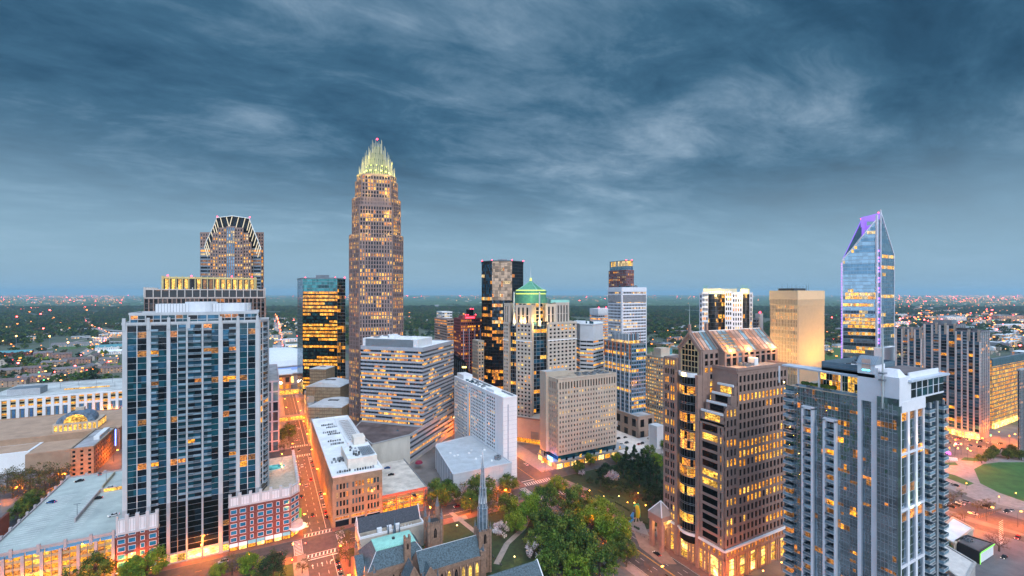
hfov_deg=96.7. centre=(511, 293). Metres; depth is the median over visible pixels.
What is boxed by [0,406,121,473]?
museum hall
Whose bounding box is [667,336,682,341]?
building
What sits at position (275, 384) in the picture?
window
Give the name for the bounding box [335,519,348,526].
shop window
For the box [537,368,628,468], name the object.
office block
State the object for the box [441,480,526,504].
pavement
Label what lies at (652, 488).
evergreen tree
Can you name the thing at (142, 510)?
window
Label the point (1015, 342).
building
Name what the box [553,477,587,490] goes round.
path
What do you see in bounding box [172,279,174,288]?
crown window
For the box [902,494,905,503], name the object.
window
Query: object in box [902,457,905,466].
window
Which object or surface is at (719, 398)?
window
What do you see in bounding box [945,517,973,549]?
building
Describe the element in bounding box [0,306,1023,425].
ground
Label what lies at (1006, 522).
road
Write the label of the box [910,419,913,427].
window
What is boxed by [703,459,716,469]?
window
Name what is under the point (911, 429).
window
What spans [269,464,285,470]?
swimming pool
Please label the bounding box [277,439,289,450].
tree
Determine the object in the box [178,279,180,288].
crown window
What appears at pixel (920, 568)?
window
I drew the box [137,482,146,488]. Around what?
window
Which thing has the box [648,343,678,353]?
grass
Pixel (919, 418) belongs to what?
window
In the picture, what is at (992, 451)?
tree
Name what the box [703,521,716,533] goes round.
window
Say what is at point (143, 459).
window
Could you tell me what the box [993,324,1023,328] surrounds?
building
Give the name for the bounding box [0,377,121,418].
parking garage
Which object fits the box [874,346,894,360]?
building
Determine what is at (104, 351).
woodland tree
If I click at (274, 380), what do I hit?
stone annex
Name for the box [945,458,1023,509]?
promenade
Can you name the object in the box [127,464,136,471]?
window
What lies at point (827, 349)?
building
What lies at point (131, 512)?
window
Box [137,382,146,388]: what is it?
window
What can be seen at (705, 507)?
window
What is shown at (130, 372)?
window
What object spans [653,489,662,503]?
evergreen tree
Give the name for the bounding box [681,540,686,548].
shop window
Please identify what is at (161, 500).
window
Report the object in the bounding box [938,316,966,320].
building
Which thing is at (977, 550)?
building
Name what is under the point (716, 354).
window
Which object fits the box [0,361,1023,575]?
city paving
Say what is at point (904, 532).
window
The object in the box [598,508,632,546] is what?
tree
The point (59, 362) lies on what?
townhouse
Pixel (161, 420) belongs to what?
window
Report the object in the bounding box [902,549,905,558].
window
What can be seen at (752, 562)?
shop window
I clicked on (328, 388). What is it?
banded hall
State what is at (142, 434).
window
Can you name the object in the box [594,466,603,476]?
evergreen tree
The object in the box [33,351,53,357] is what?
townhouse
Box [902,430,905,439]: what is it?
window
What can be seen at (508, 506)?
tree
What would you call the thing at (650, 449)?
tree
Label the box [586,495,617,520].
tree
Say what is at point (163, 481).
window
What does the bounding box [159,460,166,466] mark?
window
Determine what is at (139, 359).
window
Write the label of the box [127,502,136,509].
window
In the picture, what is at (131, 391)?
window
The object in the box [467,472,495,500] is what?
tree
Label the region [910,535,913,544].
window
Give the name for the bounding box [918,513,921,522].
window
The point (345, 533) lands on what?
tree
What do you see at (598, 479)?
evergreen tree
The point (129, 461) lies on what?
window
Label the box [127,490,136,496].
window
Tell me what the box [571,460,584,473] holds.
tree
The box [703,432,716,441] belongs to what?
window
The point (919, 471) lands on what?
window
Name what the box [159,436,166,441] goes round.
window
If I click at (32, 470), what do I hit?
tree
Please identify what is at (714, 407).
window
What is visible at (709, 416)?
window
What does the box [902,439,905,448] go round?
window
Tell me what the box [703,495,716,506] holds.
window
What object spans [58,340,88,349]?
grass slope
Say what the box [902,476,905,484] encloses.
window
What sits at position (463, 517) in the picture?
path
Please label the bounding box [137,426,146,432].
window
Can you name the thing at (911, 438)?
window
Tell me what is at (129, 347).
window
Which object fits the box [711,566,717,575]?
shop window
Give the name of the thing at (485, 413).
hotel tower
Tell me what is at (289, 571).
lawn
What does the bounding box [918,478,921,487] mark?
window
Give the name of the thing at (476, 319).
window
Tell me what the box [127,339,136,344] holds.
window
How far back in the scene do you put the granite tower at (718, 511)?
234.47 m
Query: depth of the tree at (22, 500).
289.34 m
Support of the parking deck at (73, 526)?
on the city paving
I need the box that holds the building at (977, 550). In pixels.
[956,535,994,564]
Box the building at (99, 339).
[93,337,106,341]
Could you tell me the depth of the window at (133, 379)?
228.07 m
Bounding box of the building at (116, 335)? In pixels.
[98,333,120,337]
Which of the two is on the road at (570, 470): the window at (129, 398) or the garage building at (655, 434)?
the garage building at (655, 434)
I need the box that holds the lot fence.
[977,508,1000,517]
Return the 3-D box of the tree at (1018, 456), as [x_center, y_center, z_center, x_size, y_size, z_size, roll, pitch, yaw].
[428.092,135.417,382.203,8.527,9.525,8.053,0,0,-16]
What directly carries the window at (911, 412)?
in the condo tower at (865, 484)
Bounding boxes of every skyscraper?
[349,138,402,425]
[841,210,894,357]
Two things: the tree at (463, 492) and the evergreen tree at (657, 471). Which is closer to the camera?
the tree at (463, 492)
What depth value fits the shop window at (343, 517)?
274.30 m
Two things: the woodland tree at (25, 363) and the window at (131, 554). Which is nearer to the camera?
the window at (131, 554)
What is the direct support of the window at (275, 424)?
in the stone annex at (274, 380)
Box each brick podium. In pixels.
[116,508,159,575]
[225,450,306,551]
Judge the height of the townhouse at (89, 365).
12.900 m
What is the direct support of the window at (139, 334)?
in the condo tower at (195, 414)
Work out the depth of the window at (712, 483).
226.79 m
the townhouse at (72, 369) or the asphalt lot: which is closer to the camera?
the asphalt lot
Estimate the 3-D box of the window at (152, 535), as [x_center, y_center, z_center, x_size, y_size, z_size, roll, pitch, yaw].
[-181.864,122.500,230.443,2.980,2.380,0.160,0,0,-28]
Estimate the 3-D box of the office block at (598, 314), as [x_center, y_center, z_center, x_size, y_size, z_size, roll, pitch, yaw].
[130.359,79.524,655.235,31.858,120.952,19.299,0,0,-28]
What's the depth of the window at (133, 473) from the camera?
227.99 m
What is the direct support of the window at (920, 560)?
in the condo tower at (865, 484)
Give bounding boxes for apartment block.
[472,339,483,381]
[1017,368,1023,458]
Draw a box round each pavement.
[148,534,302,573]
[220,556,296,575]
[279,396,289,449]
[293,561,308,575]
[295,394,310,445]
[332,503,444,531]
[337,500,524,550]
[338,549,350,575]
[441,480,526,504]
[517,444,554,471]
[540,497,646,575]
[553,478,711,575]
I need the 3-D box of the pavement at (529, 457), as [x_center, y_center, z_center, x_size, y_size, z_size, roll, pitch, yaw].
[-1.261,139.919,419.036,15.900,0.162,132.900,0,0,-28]
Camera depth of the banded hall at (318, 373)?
507.53 m
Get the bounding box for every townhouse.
[0,349,33,355]
[0,357,14,365]
[0,367,22,375]
[0,377,30,387]
[14,373,52,382]
[21,365,52,372]
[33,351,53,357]
[41,359,68,366]
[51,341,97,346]
[51,371,67,380]
[52,352,72,358]
[52,365,84,373]
[63,356,91,363]
[85,363,95,370]
[88,352,100,360]
[94,360,106,366]
[95,344,121,350]
[97,349,121,354]
[97,365,121,373]
[98,357,119,363]
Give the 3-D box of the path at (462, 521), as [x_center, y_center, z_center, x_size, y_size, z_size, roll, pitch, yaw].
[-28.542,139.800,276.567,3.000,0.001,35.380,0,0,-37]
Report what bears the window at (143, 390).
in the condo tower at (195, 414)
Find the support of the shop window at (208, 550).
in the condo tower at (195, 414)
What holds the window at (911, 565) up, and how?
in the condo tower at (865, 484)
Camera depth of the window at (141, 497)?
229.86 m
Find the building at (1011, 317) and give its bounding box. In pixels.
[989,315,1023,321]
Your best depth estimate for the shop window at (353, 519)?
277.60 m
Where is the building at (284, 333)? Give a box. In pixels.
[278,331,292,334]
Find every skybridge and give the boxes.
[279,388,298,395]
[279,413,305,421]
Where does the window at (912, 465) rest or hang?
in the condo tower at (865, 484)
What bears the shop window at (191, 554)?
in the condo tower at (195, 414)
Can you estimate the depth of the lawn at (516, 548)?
257.76 m
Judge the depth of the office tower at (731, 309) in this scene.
520.90 m
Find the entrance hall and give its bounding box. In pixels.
[278,368,292,388]
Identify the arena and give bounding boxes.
[269,347,296,384]
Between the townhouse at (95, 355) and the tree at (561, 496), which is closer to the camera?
the tree at (561, 496)
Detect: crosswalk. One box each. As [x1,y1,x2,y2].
[293,541,302,555]
[304,528,331,537]
[307,548,334,558]
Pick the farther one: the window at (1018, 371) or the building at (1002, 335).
the building at (1002, 335)
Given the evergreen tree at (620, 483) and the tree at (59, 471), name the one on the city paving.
the tree at (59, 471)
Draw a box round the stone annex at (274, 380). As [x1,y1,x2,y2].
[269,364,279,451]
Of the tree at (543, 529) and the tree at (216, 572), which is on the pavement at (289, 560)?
the tree at (216, 572)
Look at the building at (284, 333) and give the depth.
1558.59 m
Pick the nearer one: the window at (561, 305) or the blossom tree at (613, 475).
the blossom tree at (613, 475)
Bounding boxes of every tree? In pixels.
[0,370,6,375]
[0,463,34,485]
[0,468,21,487]
[0,474,26,498]
[1,364,13,367]
[4,357,15,364]
[4,477,42,498]
[6,504,30,520]
[10,467,43,486]
[12,496,34,508]
[13,355,22,361]
[21,357,33,361]
[21,361,31,366]
[23,461,56,478]
[23,489,45,503]
[29,474,63,493]
[38,467,64,487]
[44,377,54,382]
[45,368,55,372]
[45,462,75,481]
[50,374,64,381]
[61,565,85,575]
[68,371,84,380]
[75,550,117,575]
[83,370,97,375]
[85,373,102,379]
[86,366,99,371]
[100,349,108,353]
[102,373,112,378]
[115,557,145,575]
[123,542,169,575]
[208,561,226,575]
[219,553,242,575]
[236,551,263,575]
[254,548,287,575]
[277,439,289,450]
[279,423,295,440]
[295,556,311,572]
[334,525,354,545]
[334,538,361,566]
[423,492,435,508]
[426,478,449,499]
[431,478,460,506]
[452,481,477,503]
[460,489,478,512]
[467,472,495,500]
[474,494,497,516]
[489,478,508,501]
[492,520,509,537]
[497,492,517,512]
[498,473,520,491]
[503,508,527,532]
[509,489,541,521]
[522,520,554,549]
[525,537,543,557]
[530,506,556,532]
[533,482,559,508]
[534,540,571,575]
[543,528,584,564]
[548,474,569,492]
[548,508,583,540]
[553,489,569,506]
[555,503,574,515]
[559,483,593,519]
[562,553,592,575]
[565,527,601,556]
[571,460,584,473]
[575,504,606,539]
[580,542,619,575]
[585,452,597,464]
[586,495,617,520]
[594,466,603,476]
[595,475,605,486]
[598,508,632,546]
[601,462,612,473]
[601,477,614,491]
[604,470,619,479]
[609,533,640,562]
[611,452,621,462]
[612,457,631,477]
[613,480,627,493]
[618,549,634,566]
[621,446,633,466]
[623,482,637,496]
[629,444,637,463]
[631,453,644,474]
[631,489,642,503]
[638,449,647,466]
[641,493,658,508]
[642,444,656,457]
[643,453,652,473]
[644,483,661,497]
[646,456,662,476]
[646,459,657,480]
[650,452,662,466]
[652,461,662,483]
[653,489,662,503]
[949,492,958,499]
[957,489,966,496]
[970,500,984,510]
[974,454,987,462]
[982,450,994,459]
[982,498,995,508]
[982,531,1010,551]
[984,449,995,459]
[990,444,999,452]
[1000,450,1014,459]
[1001,448,1013,458]
[1005,444,1017,450]
[1013,449,1023,459]
[1015,450,1023,459]
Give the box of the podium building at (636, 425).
[617,408,653,437]
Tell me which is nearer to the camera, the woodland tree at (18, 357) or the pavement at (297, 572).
the pavement at (297, 572)
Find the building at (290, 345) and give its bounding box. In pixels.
[285,343,296,346]
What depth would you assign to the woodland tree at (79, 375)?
722.12 m
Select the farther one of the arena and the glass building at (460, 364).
the arena
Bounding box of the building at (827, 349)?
[824,348,833,353]
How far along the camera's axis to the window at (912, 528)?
161.43 m
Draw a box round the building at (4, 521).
[0,512,8,535]
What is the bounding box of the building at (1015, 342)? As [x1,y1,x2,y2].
[998,340,1019,346]
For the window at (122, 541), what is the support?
in the brick podium at (137, 534)
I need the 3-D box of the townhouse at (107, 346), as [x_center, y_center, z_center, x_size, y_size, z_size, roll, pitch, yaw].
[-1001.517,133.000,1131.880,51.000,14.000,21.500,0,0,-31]
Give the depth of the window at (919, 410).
164.39 m
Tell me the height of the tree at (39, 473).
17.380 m
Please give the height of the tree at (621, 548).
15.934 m
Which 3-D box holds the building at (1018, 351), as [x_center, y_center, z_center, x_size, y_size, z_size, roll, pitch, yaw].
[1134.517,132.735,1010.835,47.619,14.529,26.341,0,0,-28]
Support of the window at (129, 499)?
in the condo tower at (195, 414)
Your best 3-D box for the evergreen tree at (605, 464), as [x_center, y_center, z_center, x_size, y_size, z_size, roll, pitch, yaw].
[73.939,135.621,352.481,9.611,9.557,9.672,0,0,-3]
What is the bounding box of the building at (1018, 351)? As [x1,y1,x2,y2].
[1010,349,1023,354]
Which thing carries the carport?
on the asphalt lot
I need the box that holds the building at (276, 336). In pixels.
[269,334,279,338]
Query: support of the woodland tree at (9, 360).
on the ground at (33, 345)
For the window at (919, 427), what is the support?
in the condo tower at (865, 484)
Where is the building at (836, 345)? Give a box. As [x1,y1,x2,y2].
[830,343,841,347]
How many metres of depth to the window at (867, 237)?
556.27 m
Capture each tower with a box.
[121,302,268,565]
[143,273,265,316]
[200,213,263,288]
[297,275,345,394]
[454,308,481,373]
[454,372,516,477]
[481,259,523,388]
[503,272,576,445]
[604,332,645,413]
[608,285,646,353]
[609,260,633,286]
[648,304,787,575]
[699,285,752,330]
[753,312,762,328]
[769,284,824,384]
[778,311,949,575]
[895,319,989,439]
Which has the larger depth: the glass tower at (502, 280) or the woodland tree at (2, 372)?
the woodland tree at (2, 372)
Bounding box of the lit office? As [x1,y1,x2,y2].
[990,347,1023,428]
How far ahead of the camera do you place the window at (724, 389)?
228.18 m
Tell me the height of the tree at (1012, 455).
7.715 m
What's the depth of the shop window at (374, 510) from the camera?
283.01 m
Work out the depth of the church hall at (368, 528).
248.99 m
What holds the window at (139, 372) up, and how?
in the condo tower at (195, 414)
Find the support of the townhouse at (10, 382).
on the ground at (33, 345)
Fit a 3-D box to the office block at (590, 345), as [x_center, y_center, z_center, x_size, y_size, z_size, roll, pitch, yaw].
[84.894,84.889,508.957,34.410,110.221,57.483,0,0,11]
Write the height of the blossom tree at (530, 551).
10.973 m
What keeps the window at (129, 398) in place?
in the condo tower at (195, 414)
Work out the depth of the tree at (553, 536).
229.24 m
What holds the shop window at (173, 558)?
in the condo tower at (195, 414)
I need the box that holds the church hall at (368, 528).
[355,503,423,554]
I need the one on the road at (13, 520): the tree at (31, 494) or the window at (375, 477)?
the tree at (31, 494)
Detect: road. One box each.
[0,446,311,499]
[9,469,69,523]
[145,481,560,575]
[273,318,285,344]
[274,342,344,575]
[345,349,699,575]
[542,457,621,477]
[945,497,1023,533]
[946,517,1023,541]
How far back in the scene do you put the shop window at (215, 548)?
244.56 m
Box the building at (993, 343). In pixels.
[990,341,1011,346]
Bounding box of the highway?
[75,327,108,355]
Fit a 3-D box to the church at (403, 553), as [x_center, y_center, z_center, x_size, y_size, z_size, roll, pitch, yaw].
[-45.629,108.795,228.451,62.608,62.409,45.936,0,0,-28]
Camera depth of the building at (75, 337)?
1419.26 m
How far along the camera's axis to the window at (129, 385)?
227.99 m
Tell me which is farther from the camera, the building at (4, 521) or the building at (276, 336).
the building at (276, 336)
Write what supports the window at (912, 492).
in the condo tower at (865, 484)
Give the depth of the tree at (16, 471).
327.12 m
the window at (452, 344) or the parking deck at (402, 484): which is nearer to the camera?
the parking deck at (402, 484)
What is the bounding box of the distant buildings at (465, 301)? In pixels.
[0,296,1018,308]
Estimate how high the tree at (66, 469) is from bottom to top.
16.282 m
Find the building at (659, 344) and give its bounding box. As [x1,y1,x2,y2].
[650,342,670,347]
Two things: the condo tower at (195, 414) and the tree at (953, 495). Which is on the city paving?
the condo tower at (195, 414)
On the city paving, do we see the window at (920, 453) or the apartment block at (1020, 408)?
the apartment block at (1020, 408)
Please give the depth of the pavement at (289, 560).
233.28 m
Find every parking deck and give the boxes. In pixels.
[0,469,121,575]
[380,459,426,512]
[617,430,662,459]
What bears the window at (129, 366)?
in the condo tower at (195, 414)
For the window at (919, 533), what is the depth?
164.39 m
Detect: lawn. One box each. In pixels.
[244,563,293,575]
[348,504,600,575]
[561,456,662,528]
[945,462,957,464]
[947,474,973,485]
[961,457,978,460]
[974,462,1023,500]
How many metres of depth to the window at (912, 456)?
161.43 m
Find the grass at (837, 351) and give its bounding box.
[824,347,841,359]
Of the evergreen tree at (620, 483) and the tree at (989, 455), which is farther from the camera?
the tree at (989, 455)
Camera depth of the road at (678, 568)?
243.32 m
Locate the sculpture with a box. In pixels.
[629,503,640,521]
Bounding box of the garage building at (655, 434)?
[649,423,662,447]
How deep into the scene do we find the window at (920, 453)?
164.19 m
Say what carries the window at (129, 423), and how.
in the condo tower at (195, 414)
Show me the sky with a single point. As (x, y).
(716, 144)
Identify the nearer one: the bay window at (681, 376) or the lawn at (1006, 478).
the bay window at (681, 376)
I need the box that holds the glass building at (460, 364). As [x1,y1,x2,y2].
[453,348,470,412]
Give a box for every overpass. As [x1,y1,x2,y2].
[83,337,114,339]
[100,341,121,344]
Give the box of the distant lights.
[3,295,1022,339]
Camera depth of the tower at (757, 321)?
561.23 m
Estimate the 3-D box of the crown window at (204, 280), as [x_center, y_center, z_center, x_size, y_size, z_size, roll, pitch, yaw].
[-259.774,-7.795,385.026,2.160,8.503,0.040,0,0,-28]
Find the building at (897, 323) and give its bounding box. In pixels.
[895,321,908,326]
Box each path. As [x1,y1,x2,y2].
[449,512,473,532]
[452,515,467,521]
[494,515,529,563]
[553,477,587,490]
[631,521,648,535]
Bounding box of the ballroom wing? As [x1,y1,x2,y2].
[415,435,511,499]
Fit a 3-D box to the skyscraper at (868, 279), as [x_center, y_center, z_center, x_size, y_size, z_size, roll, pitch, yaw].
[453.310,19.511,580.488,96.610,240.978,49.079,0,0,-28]
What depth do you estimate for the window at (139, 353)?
229.86 m
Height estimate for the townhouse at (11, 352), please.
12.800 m
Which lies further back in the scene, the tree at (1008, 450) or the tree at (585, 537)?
the tree at (1008, 450)
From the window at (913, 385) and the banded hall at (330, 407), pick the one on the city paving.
the banded hall at (330, 407)
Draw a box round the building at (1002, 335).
[992,333,1010,337]
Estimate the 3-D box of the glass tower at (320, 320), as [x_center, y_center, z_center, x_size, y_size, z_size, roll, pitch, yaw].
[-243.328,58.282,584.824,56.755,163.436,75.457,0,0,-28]
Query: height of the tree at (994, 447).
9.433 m
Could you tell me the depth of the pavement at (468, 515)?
284.34 m
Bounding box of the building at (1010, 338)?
[1001,336,1021,341]
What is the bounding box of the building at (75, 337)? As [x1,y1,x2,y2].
[71,335,90,338]
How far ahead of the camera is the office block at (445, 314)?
705.50 m
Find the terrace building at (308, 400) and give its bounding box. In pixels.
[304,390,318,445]
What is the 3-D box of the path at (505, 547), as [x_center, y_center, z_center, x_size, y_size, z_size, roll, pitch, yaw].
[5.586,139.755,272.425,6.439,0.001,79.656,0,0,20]
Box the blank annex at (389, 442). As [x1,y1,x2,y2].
[356,421,422,463]
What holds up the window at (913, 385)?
in the condo tower at (865, 484)
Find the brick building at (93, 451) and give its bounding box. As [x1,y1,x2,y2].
[69,427,115,476]
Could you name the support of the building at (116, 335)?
on the ground at (33, 345)
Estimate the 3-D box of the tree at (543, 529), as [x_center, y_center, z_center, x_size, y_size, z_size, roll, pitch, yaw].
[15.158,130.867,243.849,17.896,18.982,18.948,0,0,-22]
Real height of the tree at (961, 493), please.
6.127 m
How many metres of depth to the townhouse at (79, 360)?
910.17 m
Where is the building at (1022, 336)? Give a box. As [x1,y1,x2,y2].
[1014,335,1023,343]
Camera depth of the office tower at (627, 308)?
570.52 m
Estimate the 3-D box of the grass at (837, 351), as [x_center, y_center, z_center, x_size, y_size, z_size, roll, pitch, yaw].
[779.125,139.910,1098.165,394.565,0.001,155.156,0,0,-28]
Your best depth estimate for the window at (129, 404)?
227.99 m
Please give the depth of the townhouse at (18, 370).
780.44 m
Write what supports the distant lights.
on the hills
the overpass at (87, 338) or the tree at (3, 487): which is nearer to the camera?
the tree at (3, 487)
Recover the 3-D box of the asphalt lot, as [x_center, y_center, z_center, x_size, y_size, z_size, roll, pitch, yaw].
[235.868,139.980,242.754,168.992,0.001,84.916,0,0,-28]
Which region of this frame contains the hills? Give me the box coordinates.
[0,295,1023,305]
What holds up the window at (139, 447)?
in the condo tower at (195, 414)
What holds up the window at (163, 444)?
in the condo tower at (195, 414)
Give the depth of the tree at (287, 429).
429.87 m
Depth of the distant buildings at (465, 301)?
9152.69 m
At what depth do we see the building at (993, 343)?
1151.92 m
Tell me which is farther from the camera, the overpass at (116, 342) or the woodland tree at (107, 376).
the overpass at (116, 342)
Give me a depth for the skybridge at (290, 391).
575.16 m
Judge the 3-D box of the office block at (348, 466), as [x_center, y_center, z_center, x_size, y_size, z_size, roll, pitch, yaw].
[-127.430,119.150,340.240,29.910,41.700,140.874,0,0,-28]
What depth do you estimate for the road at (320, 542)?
251.97 m
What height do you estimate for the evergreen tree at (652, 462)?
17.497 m
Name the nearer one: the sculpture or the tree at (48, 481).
the sculpture
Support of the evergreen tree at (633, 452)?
on the lawn at (623, 498)
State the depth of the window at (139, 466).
229.86 m
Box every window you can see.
[63,414,87,423]
[117,539,124,544]
[117,546,124,552]
[117,554,124,559]
[127,326,136,331]
[127,332,136,338]
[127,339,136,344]
[127,345,136,350]
[127,351,136,357]
[127,357,136,363]
[127,364,136,369]
[127,370,136,376]
[127,376,136,382]
[127,383,136,388]
[127,389,136,395]
[127,395,136,401]
[127,401,136,407]
[127,408,136,414]
[127,414,136,420]
[127,420,136,426]
[127,427,136,433]
[127,433,136,439]
[127,439,136,445]
[127,446,136,452]
[127,452,136,458]
[127,458,136,464]
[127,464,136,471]
[127,471,136,477]
[127,477,136,483]
[127,483,136,490]
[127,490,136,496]
[127,496,136,502]
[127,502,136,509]
[127,509,135,514]
[128,537,135,542]
[128,544,135,549]
[128,552,135,557]
[131,314,267,553]
[137,326,146,331]
[137,332,146,337]
[137,338,146,344]
[137,344,146,350]
[137,351,146,356]
[137,357,146,362]
[137,363,146,369]
[137,369,146,375]
[137,376,146,381]
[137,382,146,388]
[137,388,146,394]
[137,394,146,400]
[137,401,146,406]
[137,407,146,413]
[137,413,146,419]
[137,419,146,425]
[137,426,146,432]
[137,432,146,438]
[137,438,146,444]
[137,444,146,450]
[137,451,146,457]
[137,457,146,463]
[137,463,146,469]
[137,469,146,476]
[137,476,146,482]
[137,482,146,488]
[137,488,146,494]
[137,494,146,501]
[137,501,146,507]
[137,507,145,512]
[149,533,155,538]
[149,540,155,545]
[150,299,263,316]
[159,417,166,423]
[159,423,166,429]
[159,430,166,435]
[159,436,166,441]
[159,442,166,448]
[159,448,166,454]
[159,454,166,460]
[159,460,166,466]
[159,466,166,472]
[159,473,166,478]
[159,479,166,485]
[159,485,166,491]
[159,491,166,497]
[159,497,166,503]
[165,279,168,288]
[170,555,176,562]
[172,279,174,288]
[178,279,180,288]
[178,553,185,560]
[185,279,187,288]
[188,551,194,558]
[195,549,200,556]
[197,279,199,288]
[201,228,262,288]
[203,279,205,288]
[204,547,211,554]
[209,279,212,288]
[212,545,217,552]
[223,543,228,550]
[273,382,277,390]
[273,392,277,400]
[273,402,277,410]
[273,412,277,420]
[273,422,277,430]
[273,431,277,440]
[273,441,277,450]
[300,279,344,388]
[335,515,348,520]
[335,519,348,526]
[336,477,378,515]
[352,512,364,516]
[352,515,364,523]
[356,175,400,424]
[361,344,452,443]
[367,508,379,512]
[457,319,481,370]
[458,381,482,440]
[482,261,522,388]
[507,305,574,416]
[517,431,539,444]
[552,385,614,450]
[577,339,602,370]
[605,342,644,412]
[609,267,631,285]
[611,292,645,341]
[646,356,657,421]
[666,350,784,556]
[681,339,698,373]
[681,376,694,532]
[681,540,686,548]
[681,547,686,557]
[700,293,751,329]
[703,423,716,432]
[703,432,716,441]
[703,441,716,451]
[703,450,716,460]
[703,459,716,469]
[703,468,716,478]
[703,477,716,487]
[703,486,716,496]
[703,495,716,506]
[703,503,716,515]
[703,512,716,524]
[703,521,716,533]
[703,530,716,542]
[705,412,719,421]
[710,403,723,412]
[711,558,717,567]
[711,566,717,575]
[715,394,727,402]
[720,385,730,393]
[740,565,743,573]
[751,560,754,568]
[761,556,764,564]
[771,551,774,559]
[785,376,942,575]
[843,223,893,357]
[897,325,988,431]
[902,413,905,420]
[902,421,905,429]
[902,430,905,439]
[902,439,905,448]
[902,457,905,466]
[902,466,905,475]
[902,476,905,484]
[902,485,905,494]
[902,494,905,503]
[902,512,905,521]
[902,521,905,530]
[902,530,905,539]
[902,539,905,549]
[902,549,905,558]
[902,567,905,575]
[910,411,913,418]
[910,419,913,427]
[910,428,913,436]
[910,436,913,445]
[910,454,913,463]
[910,463,913,472]
[910,472,913,481]
[910,481,913,490]
[910,490,913,499]
[910,508,913,517]
[910,517,913,526]
[910,526,913,535]
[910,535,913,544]
[910,544,913,553]
[910,563,913,571]
[911,382,915,389]
[911,389,915,397]
[918,408,921,416]
[918,416,921,425]
[918,425,921,433]
[918,434,921,442]
[918,452,921,460]
[918,460,921,469]
[918,469,921,478]
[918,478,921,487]
[918,487,921,495]
[918,504,921,513]
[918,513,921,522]
[918,522,921,531]
[918,531,921,540]
[918,540,921,548]
[918,558,921,566]
[918,566,921,575]
[931,401,935,408]
[990,360,1015,427]
[1018,371,1023,449]
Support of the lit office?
on the ground at (33, 345)
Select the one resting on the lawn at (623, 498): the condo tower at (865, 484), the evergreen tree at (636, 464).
the evergreen tree at (636, 464)
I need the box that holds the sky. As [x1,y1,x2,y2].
[0,0,1023,294]
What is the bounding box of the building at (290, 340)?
[283,338,296,341]
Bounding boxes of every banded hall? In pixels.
[305,377,348,401]
[308,397,348,441]
[310,365,334,383]
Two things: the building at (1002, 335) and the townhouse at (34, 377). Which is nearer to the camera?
the townhouse at (34, 377)
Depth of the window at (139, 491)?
229.86 m
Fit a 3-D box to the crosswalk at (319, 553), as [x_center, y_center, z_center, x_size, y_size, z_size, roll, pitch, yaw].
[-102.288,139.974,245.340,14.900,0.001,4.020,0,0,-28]
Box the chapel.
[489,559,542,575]
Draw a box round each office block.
[312,415,382,527]
[361,334,453,461]
[437,311,451,318]
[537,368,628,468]
[576,320,603,370]
[590,307,607,339]
[646,347,677,424]
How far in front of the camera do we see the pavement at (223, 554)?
244.03 m
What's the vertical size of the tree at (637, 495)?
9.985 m
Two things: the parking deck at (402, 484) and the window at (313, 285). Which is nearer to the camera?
the parking deck at (402, 484)
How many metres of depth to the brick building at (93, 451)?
359.37 m
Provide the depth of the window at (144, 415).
229.86 m
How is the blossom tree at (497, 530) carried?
on the lawn
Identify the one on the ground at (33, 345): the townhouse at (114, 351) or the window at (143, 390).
the townhouse at (114, 351)
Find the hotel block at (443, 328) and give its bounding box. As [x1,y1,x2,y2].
[434,317,453,339]
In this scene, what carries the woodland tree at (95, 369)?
on the ground at (33, 345)
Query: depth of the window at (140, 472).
229.86 m
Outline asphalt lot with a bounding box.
[945,510,1023,575]
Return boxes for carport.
[945,545,976,575]
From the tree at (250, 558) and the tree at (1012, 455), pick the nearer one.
the tree at (250, 558)
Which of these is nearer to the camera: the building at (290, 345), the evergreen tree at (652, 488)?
the evergreen tree at (652, 488)
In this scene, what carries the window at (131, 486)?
in the condo tower at (195, 414)
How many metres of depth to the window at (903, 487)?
158.58 m
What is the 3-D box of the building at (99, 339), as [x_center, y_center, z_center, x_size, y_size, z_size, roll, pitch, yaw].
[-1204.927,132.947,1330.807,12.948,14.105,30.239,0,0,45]
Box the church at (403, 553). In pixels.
[351,450,491,575]
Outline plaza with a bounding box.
[633,530,675,563]
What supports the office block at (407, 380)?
on the city paving
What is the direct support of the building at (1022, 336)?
on the ground at (33, 345)

